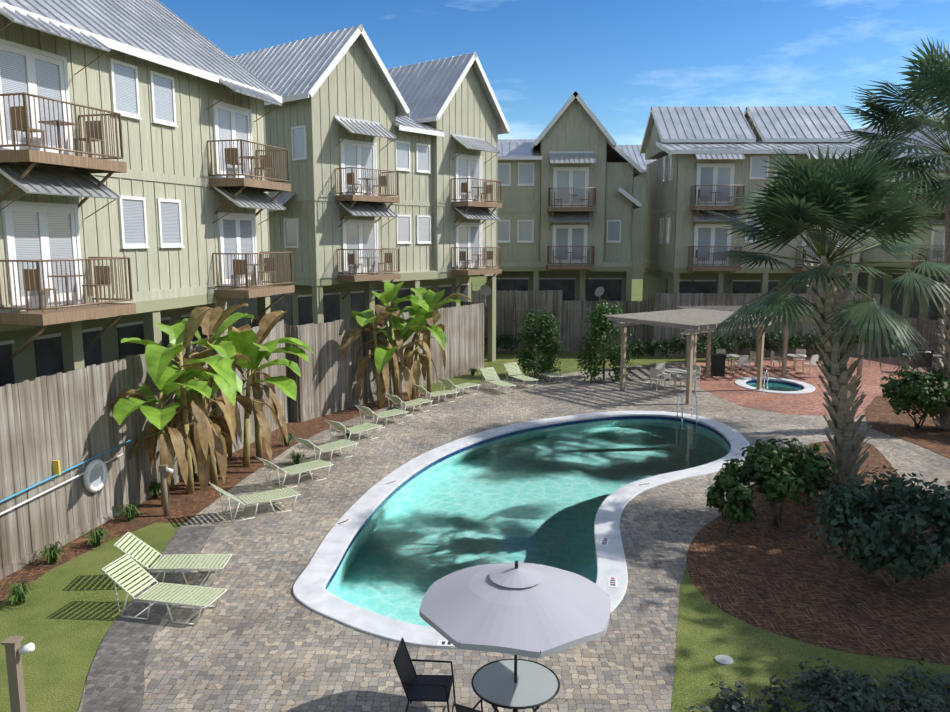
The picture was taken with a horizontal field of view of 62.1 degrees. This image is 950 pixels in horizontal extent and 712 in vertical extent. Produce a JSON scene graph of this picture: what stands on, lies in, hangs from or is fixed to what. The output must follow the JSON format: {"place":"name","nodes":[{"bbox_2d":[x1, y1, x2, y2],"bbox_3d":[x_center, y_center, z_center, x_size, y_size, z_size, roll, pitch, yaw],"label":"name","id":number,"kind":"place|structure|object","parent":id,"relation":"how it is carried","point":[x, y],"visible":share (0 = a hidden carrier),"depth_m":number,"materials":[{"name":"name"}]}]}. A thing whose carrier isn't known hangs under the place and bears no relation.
{"place":"outdoors","nodes":[
{"label":"outdoors","id":0,"kind":"place"},
{"bbox_2d":[0,277,898,711],"bbox_3d":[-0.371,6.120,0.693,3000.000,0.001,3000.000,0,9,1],"label":"ground","id":1,"kind":"structure","parent":0,"point":[66,617],"depth_m":13.04,"materials":[{"name":"green plant"}]},
{"bbox_2d":[1,636,34,711],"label":"post light","id":2,"kind":"object","parent":1,"relation":"on","point":[15,651],"visible":1,"depth_m":9.70,"materials":[{"name":"brown wood"}]},
{"bbox_2d":[0,580,44,604],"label":"tuft","id":3,"kind":"object","parent":1,"relation":"on","point":[19,595],"visible":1,"depth_m":13.33,"materials":[{"name":"green plant"}]},
{"bbox_2d":[0,0,294,386],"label":"building","id":4,"kind":"structure","parent":1,"relation":"on","point":[136,185],"depth_m":18.92,"materials":[{"name":"green wood"}]},
{"bbox_2d":[0,391,425,602],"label":"mulch","id":5,"kind":"object","parent":1,"relation":"on","point":[184,507],"visible":0.48,"depth_m":18.77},
{"bbox_2d":[28,541,74,563],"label":"tuft","id":6,"kind":"object","parent":5,"relation":"on","point":[52,555],"visible":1,"depth_m":15.03,"materials":[{"name":"green plant"}]},
{"bbox_2d":[74,524,112,546],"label":"tuft","id":7,"kind":"object","parent":5,"relation":"on","point":[96,540],"visible":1,"depth_m":15.84,"materials":[{"name":"green plant"}]},
{"bbox_2d":[112,502,145,520],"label":"tuft","id":8,"kind":"object","parent":5,"relation":"on","point":[131,512],"visible":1,"depth_m":17.29,"materials":[{"name":"green plant"}]},
{"bbox_2d":[0,319,286,579],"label":"fence","id":9,"kind":"object","parent":5,"relation":"on","point":[67,420],"visible":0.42,"depth_m":16.22,"materials":[{"name":"grey wood"}]},
{"bbox_2d":[52,460,60,475],"bbox_3d":[-8.339,2.217,15.643,0.220,0.300,0.050,2,9,11],"label":"fence tag","id":10,"kind":"object","parent":9,"relation":"attached to","point":[56,466],"visible":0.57,"depth_m":15.62,"materials":[{"name":"yellow plastic"}]},
{"bbox_2d":[0,440,130,514],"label":"pool pole","id":11,"kind":"object","parent":9,"relation":"attached to","point":[44,492],"visible":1,"depth_m":15.58,"materials":[{"name":"blue"}]},
{"bbox_2d":[83,459,107,492],"bbox_3d":[-8.081,2.551,16.792,0.130,0.709,0.709,2,9,11],"label":"life ring","id":12,"kind":"object","parent":9,"relation":"attached to","point":[94,480],"visible":0.92,"depth_m":16.74,"materials":[{"name":"white plastic"}]},
{"bbox_2d":[149,481,168,496],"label":"tuft","id":13,"kind":"object","parent":5,"relation":"on","point":[155,488],"visible":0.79,"depth_m":18.86,"materials":[{"name":"green plant"}]},
{"bbox_2d":[158,464,172,516],"bbox_3d":[-6.845,3.000,17.574,0.298,1.180,0.140,0,9,1],"label":"post light","id":14,"kind":"object","parent":5,"relation":"on","point":[163,469],"visible":1,"depth_m":17.52,"materials":[{"name":"brown wood"}]},
{"bbox_2d":[104,303,314,506],"bbox_3d":[-6.487,1.112,19.957,3.412,4.803,7.507,3,9,18],"label":"banana plant","id":15,"kind":"object","parent":5,"relation":"on","point":[214,433],"visible":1,"depth_m":19.34,"materials":[{"name":"green plant"}]},
{"bbox_2d":[275,433,300,445],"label":"tuft","id":16,"kind":"object","parent":5,"relation":"on","point":[289,438],"visible":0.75,"depth_m":23.57,"materials":[{"name":"green plant"}]},
{"bbox_2d":[284,324,302,421],"bbox_3d":[-6.532,0.513,27.019,1.869,3.309,0.155,8,12,43],"label":"fence","id":17,"kind":"object","parent":5,"relation":"on","point":[288,332],"visible":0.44,"depth_m":26.57,"materials":[{"name":"grey wood"}]},
{"bbox_2d":[293,303,483,421],"bbox_3d":[-2.795,-0.212,31.877,0.155,3.305,12.853,5,10,29],"label":"fence","id":18,"kind":"object","parent":5,"relation":"on","point":[327,372],"visible":0.48,"depth_m":29.02,"materials":[{"name":"grey wood"}]},
{"bbox_2d":[480,285,490,306],"bbox_3d":[0.498,-2.804,36.769,0.444,1.072,0.449,-3,9,-22],"label":"satellite dish","id":19,"kind":"object","parent":18,"relation":"attached to","point":[485,290],"visible":1,"depth_m":36.76,"materials":[{"name":"grey metal"}]},
{"bbox_2d":[341,281,470,408],"bbox_3d":[-2.747,-0.404,29.048,3.580,4.543,5.543,3,9,22],"label":"banana plant","id":20,"kind":"object","parent":5,"relation":"on","point":[381,355],"visible":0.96,"depth_m":28.88,"materials":[{"name":"green plant"}]},
{"bbox_2d":[249,318,287,422],"bbox_3d":[-6.940,0.481,26.548,1.442,3.510,0.155,4,10,27],"label":"fence","id":21,"kind":"object","parent":1,"relation":"on","point":[253,322],"visible":0.17,"depth_m":26.36,"materials":[{"name":"grey wood"}]},
{"bbox_2d":[227,24,509,361],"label":"building","id":22,"kind":"structure","parent":1,"relation":"on","point":[393,176],"depth_m":32.62,"materials":[{"name":"green wood"}]},
{"bbox_2d":[479,139,535,276],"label":"building","id":23,"kind":"structure","parent":1,"relation":"on","point":[516,140],"depth_m":68.04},
{"bbox_2d":[472,290,562,350],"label":"fence","id":24,"kind":"object","parent":1,"relation":"on","point":[521,303],"visible":0.44,"depth_m":43.10,"materials":[{"name":"grey wood"}]},
{"bbox_2d":[326,416,728,585],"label":"tile wall","id":25,"kind":"structure","parent":1,"relation":"in","point":[531,429],"depth_m":25.80,"materials":[{"name":"tile"}]},
{"bbox_2d":[334,519,350,525],"bbox_3d":[-2.868,3.609,17.123,0.160,0.006,0.420,5,10,28],"label":"depth marker","id":26,"kind":"object","parent":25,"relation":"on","point":[342,522],"visible":1,"depth_m":17.10,"materials":[{"name":"white tile"}]},
{"bbox_2d":[383,480,397,484],"bbox_3d":[-2.135,3.196,19.884,0.160,0.006,0.420,6,10,36],"label":"depth marker","id":27,"kind":"object","parent":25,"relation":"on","point":[391,482],"visible":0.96,"depth_m":19.90,"materials":[{"name":"white tile"}]},
{"bbox_2d":[437,640,453,645],"bbox_3d":[-0.362,4.374,12.003,0.420,0.006,0.160,1,9,4],"label":"depth marker","id":28,"kind":"object","parent":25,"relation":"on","point":[443,643],"visible":0.48,"depth_m":12.00,"materials":[{"name":"white tile"}]},
{"bbox_2d":[326,418,730,626],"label":"pool water","id":29,"kind":"structure","parent":25,"relation":"in","point":[537,496],"depth_m":18.69,"materials":[{"name":"teal liquid"}]},
{"bbox_2d":[561,300,647,350],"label":"fence","id":30,"kind":"object","parent":1,"relation":"on","point":[579,319],"visible":0.58,"depth_m":43.14,"materials":[{"name":"grey wood"}]},
{"bbox_2d":[647,296,657,356],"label":"fence","id":31,"kind":"object","parent":1,"relation":"on","point":[650,309],"visible":0.52,"depth_m":41.94,"materials":[{"name":"grey wood"}]},
{"bbox_2d":[614,329,872,360],"bbox_3d":[13.105,-0.550,39.208,14.422,1.354,2.655,-2,9,-16],"label":"hedge","id":32,"kind":"object","parent":1,"relation":"on","point":[674,346],"visible":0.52,"depth_m":39.55,"materials":[{"name":"green plant"}]},
{"bbox_2d":[652,293,879,356],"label":"fence","id":33,"kind":"object","parent":1,"relation":"on","point":[669,301],"visible":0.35,"depth_m":41.04,"materials":[{"name":"grey wood"}]},
{"bbox_2d":[876,316,944,363],"bbox_3d":[22.709,-0.715,39.115,0.155,2.160,10.798,-3,9,-19],"label":"fence","id":34,"kind":"object","parent":1,"relation":"on","point":[926,331],"visible":0.21,"depth_m":39.71,"materials":[{"name":"grey wood"}]},
{"bbox_2d":[417,353,600,393],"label":"lawn","id":35,"kind":"structure","parent":0,"point":[569,362],"depth_m":37.60,"materials":[{"name":"green plant"}]},
{"bbox_2d":[460,301,483,367],"bbox_3d":[-0.258,-1.030,37.867,1.803,3.154,0.155,7,11,41],"label":"fence","id":36,"kind":"object","parent":35,"relation":"on","point":[462,303],"visible":0.19,"depth_m":37.41,"materials":[{"name":"grey wood"}]},
{"bbox_2d":[468,368,479,375],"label":"tuft","id":37,"kind":"object","parent":35,"relation":"on","point":[472,371],"visible":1,"depth_m":35.61,"materials":[{"name":"green plant"}]},
{"bbox_2d":[484,331,557,350],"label":"hedge","id":38,"kind":"object","parent":35,"relation":"on","point":[510,339],"visible":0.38,"depth_m":42.16,"materials":[{"name":"green plant"}]},
{"bbox_2d":[78,357,949,711],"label":"paving","id":39,"kind":"structure","parent":0,"point":[260,637],"depth_m":14.27,"materials":[{"name":"grey stone"}]},
{"bbox_2d":[81,526,214,711],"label":"paving border","id":40,"kind":"object","parent":39,"relation":"on","point":[115,681],"visible":0.75,"depth_m":11.96,"materials":[{"name":"grey stone"}]},
{"bbox_2d":[101,554,226,624],"bbox_3d":[-5.117,3.853,13.035,1.891,0.805,0.648,2,9,12],"label":"lounger","id":41,"kind":"object","parent":39,"relation":"on","point":[170,597],"visible":1,"depth_m":12.99,"materials":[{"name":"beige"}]},
{"bbox_2d":[113,532,232,587],"bbox_3d":[-5.430,3.668,14.274,1.891,0.805,0.648,0,9,-2],"label":"lounger","id":42,"kind":"object","parent":39,"relation":"on","point":[195,563],"visible":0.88,"depth_m":14.23,"materials":[{"name":"beige"}]},
{"bbox_2d":[208,482,300,522],"bbox_3d":[-4.939,3.147,17.762,1.891,0.805,0.648,-6,10,-34],"label":"lounger","id":43,"kind":"object","parent":39,"relation":"on","point":[267,493],"visible":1,"depth_m":17.77,"materials":[{"name":"green"}]},
{"bbox_2d":[255,456,333,488],"bbox_3d":[-4.549,2.813,19.993,0.648,0.805,1.891,8,12,44],"label":"lounger","id":44,"kind":"object","parent":39,"relation":"on","point":[319,462],"visible":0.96,"depth_m":19.98,"materials":[{"name":"green plastic"}]},
{"bbox_2d":[284,450,307,463],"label":"tuft","id":45,"kind":"object","parent":39,"relation":"on","point":[295,458],"visible":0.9,"depth_m":21.60,"materials":[{"name":"green plant"}]},
{"bbox_2d":[292,436,358,465],"bbox_3d":[-4.150,2.507,22.043,0.648,0.805,1.891,7,11,38],"label":"lounger","id":46,"kind":"object","parent":39,"relation":"on","point":[321,448],"visible":0.96,"depth_m":22.04,"materials":[{"name":"green plastic"}]},
{"bbox_2d":[336,425,352,436],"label":"tuft","id":47,"kind":"object","parent":39,"relation":"on","point":[347,434],"visible":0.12,"depth_m":24.62,"materials":[{"name":"green plant"}]},
{"bbox_2d":[324,420,382,446],"bbox_3d":[-3.688,2.202,24.084,0.648,0.805,1.891,6,10,35],"label":"lounger","id":48,"kind":"object","parent":39,"relation":"on","point":[359,429],"visible":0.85,"depth_m":23.99,"materials":[{"name":"green plastic"}]},
{"bbox_2d":[354,405,408,429],"bbox_3d":[-3.080,1.898,26.116,0.648,0.805,1.891,7,11,39],"label":"lounger","id":49,"kind":"object","parent":39,"relation":"on","point":[391,413],"visible":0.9,"depth_m":26.02,"materials":[{"name":"green plastic"}]},
{"bbox_2d":[384,394,432,416],"bbox_3d":[-2.338,1.627,27.933,0.648,0.805,1.891,7,11,38],"label":"lounger","id":50,"kind":"object","parent":39,"relation":"on","point":[419,401],"visible":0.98,"depth_m":27.77,"materials":[{"name":"green plastic"}]},
{"bbox_2d":[393,638,455,711],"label":"patio chair","id":51,"kind":"object","parent":39,"relation":"on","point":[430,688],"visible":1,"depth_m":10.13,"materials":[{"name":"black metal"}]},
{"bbox_2d":[412,384,457,406],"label":"lounger","id":52,"kind":"object","parent":39,"relation":"on","point":[436,393],"visible":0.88,"depth_m":29.53,"materials":[{"name":"green plastic"}]},
{"bbox_2d":[437,378,479,398],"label":"lounger","id":53,"kind":"object","parent":39,"relation":"on","point":[459,386],"visible":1,"depth_m":30.90,"materials":[{"name":"green plastic"}]},
{"bbox_2d":[455,699,523,711],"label":"patio chair","id":54,"kind":"object","parent":39,"relation":"on","point":[460,708],"visible":0.92,"depth_m":8.92,"materials":[{"name":"black metal"}]},
{"bbox_2d":[480,367,516,393],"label":"lounger","id":55,"kind":"object","parent":39,"relation":"on","point":[499,382],"visible":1,"depth_m":32.35,"materials":[{"name":"green plastic"}]},
{"bbox_2d":[419,561,610,711],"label":"umbrella","id":56,"kind":"object","parent":39,"relation":"on","point":[516,608],"visible":1,"depth_m":9.07,"materials":[{"name":"fabric"},{"name":"metal"}]},
{"bbox_2d":[471,659,559,711],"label":"patio table","id":57,"kind":"object","parent":39,"relation":"on","point":[536,685],"visible":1,"depth_m":9.69,"materials":[{"name":"glass"}]},
{"bbox_2d":[503,362,537,387],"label":"lounger","id":58,"kind":"object","parent":39,"relation":"on","point":[522,377],"visible":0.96,"depth_m":33.62,"materials":[{"name":"green plastic"}]},
{"bbox_2d":[293,411,749,648],"bbox_3d":[1.968,3.130,20.594,8.059,0.070,18.057,5,10,29],"label":"pool coping","id":59,"kind":"object","parent":39,"relation":"on","point":[311,592],"visible":0.83,"depth_m":16.54,"materials":[{"name":"white concrete"}]},
{"bbox_2d":[600,538,609,545],"bbox_3d":[2.634,3.773,16.020,0.160,0.006,0.420,2,9,16],"label":"depth marker","id":60,"kind":"object","parent":59,"relation":"on","point":[604,542],"visible":1,"depth_m":16.02,"materials":[{"name":"white tile"}]},
{"bbox_2d":[608,577,616,586],"bbox_3d":[2.471,4.054,14.143,0.160,0.006,0.420,1,9,9],"label":"depth marker","id":61,"kind":"object","parent":59,"relation":"on","point":[612,581],"visible":1,"depth_m":14.14,"materials":[{"name":"white tile"}]},
{"bbox_2d":[636,482,650,486],"bbox_3d":[4.229,3.216,19.752,0.420,0.006,0.160,-5,10,-28],"label":"depth marker","id":62,"kind":"object","parent":59,"relation":"on","point":[644,484],"visible":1,"depth_m":19.74,"materials":[{"name":"white tile"}]},
{"bbox_2d":[677,393,697,424],"bbox_3d":[7.246,2.003,26.923,0.544,1.490,0.760,0,9,1],"label":"pool ladder","id":63,"kind":"object","parent":59,"relation":"on","point":[691,408],"visible":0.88,"depth_m":26.64,"materials":[{"name":"silver metal"}]},
{"bbox_2d":[512,307,565,380],"bbox_3d":[2.849,-0.500,35.138,2.444,3.332,2.473,0,9,1],"label":"bush","id":64,"kind":"object","parent":39,"relation":"on","point":[547,341],"visible":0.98,"depth_m":34.74,"materials":[{"name":"green plant"}]},
{"bbox_2d":[530,359,563,383],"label":"lounger","id":65,"kind":"object","parent":39,"relation":"on","point":[551,374],"visible":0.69,"depth_m":34.09,"materials":[{"name":"green plastic"}]},
{"bbox_2d":[576,297,635,382],"bbox_3d":[5.711,-0.673,34.339,2.528,3.782,2.428,0,9,1],"label":"bush","id":66,"kind":"object","parent":39,"relation":"on","point":[601,326],"visible":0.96,"depth_m":33.95,"materials":[{"name":"green plant"}]},
{"bbox_2d":[650,362,700,391],"bbox_3d":[8.308,0.885,32.696,1.853,0.907,1.853,4,9,23],"label":"patio dining set","id":67,"kind":"object","parent":39,"relation":"on","point":[659,369],"visible":0.88,"depth_m":32.62,"materials":[{"name":"beige metal"}]},
{"bbox_2d":[605,308,782,404],"bbox_3d":[8.796,-0.103,31.931,5.600,3.075,4.500,-6,11,-36],"label":"pergola","id":68,"kind":"object","parent":39,"relation":"on","point":[691,322],"visible":0.73,"depth_m":31.34,"materials":[{"name":"brown wood"}]},
{"bbox_2d":[746,380,803,388],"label":"tile wall","id":69,"kind":"structure","parent":39,"relation":"on","point":[773,381],"depth_m":34.45,"materials":[{"name":"blue tile"}]},
{"bbox_2d":[747,382,802,390],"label":"tub water","id":70,"kind":"structure","parent":69,"relation":"in","point":[778,386],"depth_m":33.73,"materials":[{"name":"teal liquid"}]},
{"bbox_2d":[696,358,939,416],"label":"brick paving","id":71,"kind":"structure","parent":39,"relation":"on","point":[726,387],"depth_m":33.44,"materials":[{"name":"red brick"}]},
{"bbox_2d":[710,353,725,375],"bbox_3d":[10.970,0.405,35.602,0.550,0.965,0.550,0,9,1],"label":"trash bin","id":72,"kind":"object","parent":71,"relation":"on","point":[717,364],"visible":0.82,"depth_m":35.37,"materials":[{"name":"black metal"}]},
{"bbox_2d":[710,349,755,374],"bbox_3d":[11.997,0.261,36.873,1.853,0.907,1.853,6,10,34],"label":"patio dining set","id":73,"kind":"object","parent":71,"relation":"on","point":[743,360],"visible":0.6,"depth_m":36.80,"materials":[{"name":"beige metal"}]},
{"bbox_2d":[675,305,863,377],"bbox_3d":[13.691,-0.694,36.392,8.000,2.925,4.100,0,9,-3],"label":"pergola","id":74,"kind":"object","parent":71,"relation":"on","point":[785,339],"visible":0.15,"depth_m":35.10,"materials":[{"name":"brown wood"}]},
{"bbox_2d":[735,377,814,393],"bbox_3d":[12.620,1.237,33.264,3.100,0.070,3.800,0,9,1],"label":"hot tub coping","id":75,"kind":"object","parent":71,"relation":"on","point":[807,387],"visible":0.92,"depth_m":33.06,"materials":[{"name":"white concrete"}]},
{"bbox_2d":[763,370,767,393],"bbox_3d":[11.635,1.302,31.613,0.044,1.490,0.760,5,10,31],"label":"hot tub handrail","id":76,"kind":"object","parent":75,"relation":"on","point":[764,381],"visible":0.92,"depth_m":31.46,"materials":[{"name":"silver metal"}]},
{"bbox_2d":[770,349,818,373],"bbox_3d":[14.839,0.258,36.897,1.870,0.907,2.102,0,9,1],"label":"patio dining set","id":77,"kind":"object","parent":71,"relation":"on","point":[800,354],"visible":0.79,"depth_m":36.87,"materials":[{"name":"beige"}]},
{"bbox_2d":[903,348,941,372],"bbox_3d":[20.584,0.223,36.361,1.620,1.100,0.575,2,9,16],"label":"barbecue grill","id":78,"kind":"object","parent":71,"relation":"on","point":[918,361],"visible":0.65,"depth_m":36.13,"materials":[{"name":"black metal"}]},
{"bbox_2d":[864,396,949,458],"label":"mulch","id":79,"kind":"object","parent":39,"relation":"on","point":[881,416],"visible":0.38,"depth_m":25.82,"materials":[{"name":"brown soil"}]},
{"bbox_2d":[833,34,949,429],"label":"palm tree","id":80,"kind":"object","parent":79,"relation":"on","point":[931,82],"visible":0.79,"depth_m":24.09,"materials":[{"name":"green plant"}]},
{"bbox_2d":[880,361,949,428],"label":"shrub","id":81,"kind":"object","parent":79,"relation":"on","point":[913,390],"visible":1,"depth_m":25.08,"materials":[{"name":"green plant"}]},
{"bbox_2d":[158,0,949,160],"label":"sky","id":82,"kind":"structure","parent":0,"point":[624,58],"materials":[{"name":"blue"}]},
{"bbox_2d":[486,91,642,343],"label":"building","id":83,"kind":"structure","parent":0,"point":[569,202],"depth_m":43.68,"materials":[{"name":"green wood"}]},
{"bbox_2d":[617,144,654,278],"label":"building","id":84,"kind":"structure","parent":83,"relation":"attached to","point":[639,195],"depth_m":60.84,"materials":[{"name":"green wood"}]},
{"bbox_2d":[595,287,603,300],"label":"satellite dish","id":85,"kind":"object","parent":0,"point":[599,291],"visible":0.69,"depth_m":42.63,"materials":[{"name":"grey metal"}]},
{"bbox_2d":[639,106,875,348],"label":"building","id":86,"kind":"structure","parent":0,"point":[706,158],"depth_m":42.30,"materials":[{"name":"green wood"}]},
{"bbox_2d":[671,564,949,711],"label":"lawn","id":87,"kind":"structure","parent":0,"point":[708,631],"depth_m":11.56,"materials":[{"name":"green plant"}]},
{"bbox_2d":[715,655,732,664],"bbox_3d":[3.660,4.468,11.586,0.260,0.030,0.260,0,9,1],"label":"valve cover","id":88,"kind":"object","parent":87,"relation":"on","point":[724,659],"visible":0.9,"depth_m":11.57,"materials":[{"name":"grey plastic"}]},
{"bbox_2d":[686,655,949,711],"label":"groundcover juniper","id":89,"kind":"object","parent":87,"relation":"on","point":[844,701],"visible":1,"depth_m":10.27,"materials":[{"name":"green plant"}]},
{"bbox_2d":[687,441,949,664],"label":"mulch island","id":90,"kind":"structure","parent":0,"point":[788,578],"depth_m":13.96,"materials":[{"name":"brown soil"}]},
{"bbox_2d":[704,458,758,532],"bbox_3d":[5.427,2.940,16.555,1.008,1.624,1.146,-7,11,-38],"label":"shrub","id":91,"kind":"object","parent":90,"relation":"on","point":[731,486],"visible":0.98,"depth_m":16.41,"materials":[{"name":"green plant"}]},
{"bbox_2d":[733,438,838,525],"bbox_3d":[6.521,2.698,16.899,1.925,1.983,1.863,-4,9,-24],"label":"shrub","id":92,"kind":"object","parent":90,"relation":"on","point":[765,470],"visible":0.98,"depth_m":16.50,"materials":[{"name":"green plant"}]},
{"bbox_2d":[782,446,835,494],"bbox_3d":[8.079,2.747,18.801,1.684,1.130,1.675,-6,10,-33],"label":"shrub","id":93,"kind":"object","parent":90,"relation":"on","point":[820,486],"visible":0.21,"depth_m":18.48,"materials":[{"name":"green plant"}]},
{"bbox_2d":[810,443,825,451],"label":"tuft","id":94,"kind":"object","parent":90,"relation":"on","point":[815,447],"visible":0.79,"depth_m":22.86,"materials":[{"name":"green plant"}]},
{"bbox_2d":[699,138,949,496],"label":"palm tree","id":95,"kind":"object","parent":90,"relation":"on","point":[792,207],"visible":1,"depth_m":16.20,"materials":[{"name":"green plant"}]},
{"bbox_2d":[806,465,949,587],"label":"shrub","id":96,"kind":"object","parent":90,"relation":"on","point":[873,540],"visible":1,"depth_m":13.63,"materials":[{"name":"green plant"}]},
{"bbox_2d":[844,113,949,320],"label":"building","id":97,"kind":"structure","parent":0,"point":[867,282],"depth_m":50.53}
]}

